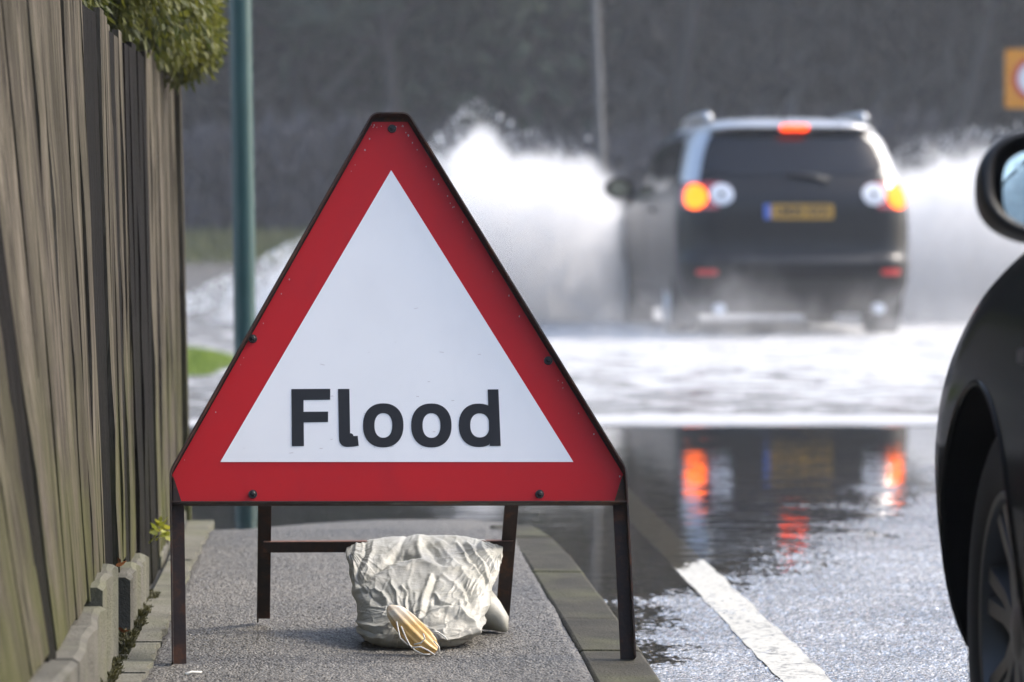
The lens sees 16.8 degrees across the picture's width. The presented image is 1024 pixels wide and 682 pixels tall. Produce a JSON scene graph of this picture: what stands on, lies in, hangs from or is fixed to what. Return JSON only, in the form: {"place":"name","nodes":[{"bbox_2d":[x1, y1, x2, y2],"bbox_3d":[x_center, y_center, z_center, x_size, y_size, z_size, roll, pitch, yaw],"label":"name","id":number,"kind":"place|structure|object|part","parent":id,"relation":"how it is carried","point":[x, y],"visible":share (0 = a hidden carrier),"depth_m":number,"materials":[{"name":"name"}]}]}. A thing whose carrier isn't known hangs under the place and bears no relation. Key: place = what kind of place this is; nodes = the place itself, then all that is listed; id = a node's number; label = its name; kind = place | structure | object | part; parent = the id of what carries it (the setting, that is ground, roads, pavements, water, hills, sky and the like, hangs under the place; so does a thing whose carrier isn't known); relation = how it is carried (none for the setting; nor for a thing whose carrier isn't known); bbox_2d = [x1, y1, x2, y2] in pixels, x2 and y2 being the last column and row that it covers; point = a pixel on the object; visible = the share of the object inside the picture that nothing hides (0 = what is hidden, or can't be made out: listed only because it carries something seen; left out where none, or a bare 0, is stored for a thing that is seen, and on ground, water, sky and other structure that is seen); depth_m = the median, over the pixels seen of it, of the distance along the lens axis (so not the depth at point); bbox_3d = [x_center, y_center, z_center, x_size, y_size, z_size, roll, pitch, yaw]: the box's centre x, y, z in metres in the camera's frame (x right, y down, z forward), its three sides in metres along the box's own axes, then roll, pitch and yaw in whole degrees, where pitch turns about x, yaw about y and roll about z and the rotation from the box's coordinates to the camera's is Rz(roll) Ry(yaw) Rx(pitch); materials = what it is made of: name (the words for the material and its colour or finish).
{"place":"outdoors","nodes":[
{"label":"outdoors","id":0,"kind":"place"},
{"bbox_2d":[149,521,187,588],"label":"garden ground","id":1,"kind":"structure","parent":0,"point":[158,575],"depth_m":8.15,"materials":[{"name":"soil"}]},
{"bbox_2d":[0,0,191,681],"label":"garden fence","id":2,"kind":"object","parent":1,"relation":"on","point":[94,414],"visible":0.89,"depth_m":6.15,"materials":[{"name":"wood"}]},
{"bbox_2d":[116,558,125,566],"bbox_3d":[-0.747,0.423,6.620,0.020,0.016,0.023,0,2,10],"label":"fallen leaf","id":3,"kind":"object","parent":2,"relation":"attached to","point":[119,563],"visible":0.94,"depth_m":6.62,"materials":[{"name":"orange plant"}]},
{"bbox_2d":[149,516,169,542],"bbox_3d":[-0.781,0.422,7.740,0.054,0.061,0.067,-1,3,-32],"label":"weed","id":4,"kind":"object","parent":2,"relation":"attached to","point":[160,524],"visible":0.98,"depth_m":7.74,"materials":[{"name":"green plant"}]},
{"bbox_2d":[100,589,160,681],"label":"moss","id":5,"kind":"object","parent":1,"relation":"on","point":[127,640],"visible":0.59,"depth_m":6.60,"materials":[{"name":"green plant"}]},
{"bbox_2d":[82,0,231,157],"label":"conifer shrub","id":6,"kind":"object","parent":1,"relation":"on","point":[182,39],"visible":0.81,"depth_m":8.58,"materials":[{"name":"green plant"}]},
{"bbox_2d":[184,671,201,675],"bbox_3d":[-0.579,0.603,6.295,0.034,0.008,0.010,-1,2,-26],"label":"pale twig","id":7,"kind":"object","parent":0,"point":[188,673],"visible":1,"depth_m":6.29,"materials":[{"name":"white wood"}]},
{"bbox_2d":[142,528,593,681],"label":"footpath","id":8,"kind":"structure","parent":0,"point":[306,632],"depth_m":6.93,"materials":[{"name":"grey asphalt"}]},
{"bbox_2d":[115,520,213,681],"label":"path edging","id":9,"kind":"object","parent":8,"relation":"on","point":[138,664],"visible":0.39,"depth_m":7.15,"materials":[{"name":"concrete"}]},
{"bbox_2d":[169,112,635,663],"bbox_3d":[-0.219,0.073,6.767,0.878,1.039,0.664,0,2,-3],"label":"flood sign","id":10,"kind":"object","parent":8,"relation":"on","point":[395,348],"visible":0.99,"depth_m":6.64,"materials":[{"name":"metal"}]},
{"bbox_2d":[345,534,508,655],"bbox_3d":[-0.165,0.491,6.829,0.326,0.192,0.525,0,2,-3],"label":"sandbag","id":11,"kind":"object","parent":8,"relation":"on","point":[422,594],"visible":1,"depth_m":6.81,"materials":[{"name":"fabric"}]},
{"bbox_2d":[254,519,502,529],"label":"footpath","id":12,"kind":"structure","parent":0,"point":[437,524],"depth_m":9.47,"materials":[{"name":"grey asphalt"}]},
{"bbox_2d":[185,260,1013,673],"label":"flood water","id":13,"kind":"structure","parent":0,"point":[733,438],"depth_m":15.59,"materials":[{"name":"grey liquid"}]},
{"bbox_2d":[187,344,233,375],"bbox_3d":[-2.037,0.086,21.436,0.734,0.175,3.039,0,2,-3],"label":"grass tuft","id":14,"kind":"object","parent":13,"relation":"on","point":[201,361],"visible":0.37,"depth_m":20.91,"materials":[{"name":"green plant"}]},
{"bbox_2d":[186,99,1020,316],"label":"spray drops","id":15,"kind":"object","parent":13,"relation":"on","point":[525,217],"visible":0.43,"depth_m":29.90,"materials":[{"name":"white liquid"}]},
{"bbox_2d":[604,101,908,332],"bbox_3d":[1.953,-0.979,28.003,2.270,1.803,4.446,0,2,-5],"label":"flooded car","id":16,"kind":"object","parent":13,"relation":"on","point":[807,218],"visible":1,"depth_m":25.97,"materials":[{"name":"black paint"}]},
{"bbox_3d":[1.193,-1.388,28.185,0.291,0.397,1.001,0,2,-5],"label":"front side window","id":17,"kind":"part","parent":16,"relation":"part of","materials":[{"name":"grey glass"}]},
{"bbox_3d":[1.232,-1.359,26.974,0.152,0.404,1.300,0,2,-5],"label":"rear side window","id":18,"kind":"part","parent":16,"relation":"part of","materials":[{"name":"grey glass"}]},
{"bbox_3d":[2.123,-1.396,26.061,1.335,0.310,0.220,0,2,-5],"label":"rear window","id":19,"kind":"part","parent":16,"relation":"part of","materials":[{"name":"black glass"}]},
{"bbox_2d":[185,218,1023,262],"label":"ground","id":20,"kind":"structure","parent":0,"point":[533,259],"depth_m":67.97,"materials":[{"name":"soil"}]},
{"bbox_2d":[229,0,255,354],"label":"lamp column","id":21,"kind":"structure","parent":20,"relation":"on","point":[243,199],"depth_m":11.83,"materials":[{"name":"teal metal"}]},
{"bbox_2d":[182,98,1013,237],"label":"scrub","id":22,"kind":"object","parent":20,"relation":"on","point":[272,187],"visible":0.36,"depth_m":71.78,"materials":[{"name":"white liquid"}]},
{"bbox_2d":[592,0,608,283],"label":"utility pole","id":23,"kind":"object","parent":20,"relation":"on","point":[604,248],"visible":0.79,"depth_m":45.00,"materials":[{"name":"metal"}]},
{"bbox_2d":[181,0,1023,227],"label":"wood","id":24,"kind":"object","parent":20,"relation":"on","point":[528,65],"visible":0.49,"depth_m":77.89,"materials":[{"name":"plant"}]},
{"bbox_2d":[1005,49,1023,107],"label":"road sign","id":25,"kind":"object","parent":20,"relation":"on","point":[1014,78],"visible":1,"depth_m":35.19,"materials":[{"name":"metal"}]},
{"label":"kerb bedding","id":26,"kind":"structure","parent":20,"relation":"on","visible":0},
{"bbox_2d":[490,525,660,681],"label":"kerb","id":27,"kind":"structure","parent":26,"relation":"on","point":[589,619],"depth_m":7.32,"materials":[{"name":"concrete"}]},
{"bbox_2d":[605,461,968,681],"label":"road","id":28,"kind":"structure","parent":0,"point":[879,609],"depth_m":8.11,"materials":[{"name":"grey asphalt"}]},
{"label":"road base","id":29,"kind":"structure","parent":0,"visible":0},
{"bbox_2d":[675,560,831,681],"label":"edge line","id":30,"kind":"object","parent":29,"relation":"on","point":[786,660],"visible":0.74,"depth_m":7.79,"materials":[{"name":"paint"}]},
{"bbox_2d":[935,131,1023,681],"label":"parked car","id":31,"kind":"object","parent":29,"relation":"on","point":[979,464],"visible":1,"depth_m":5.15,"materials":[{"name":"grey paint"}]}
]}

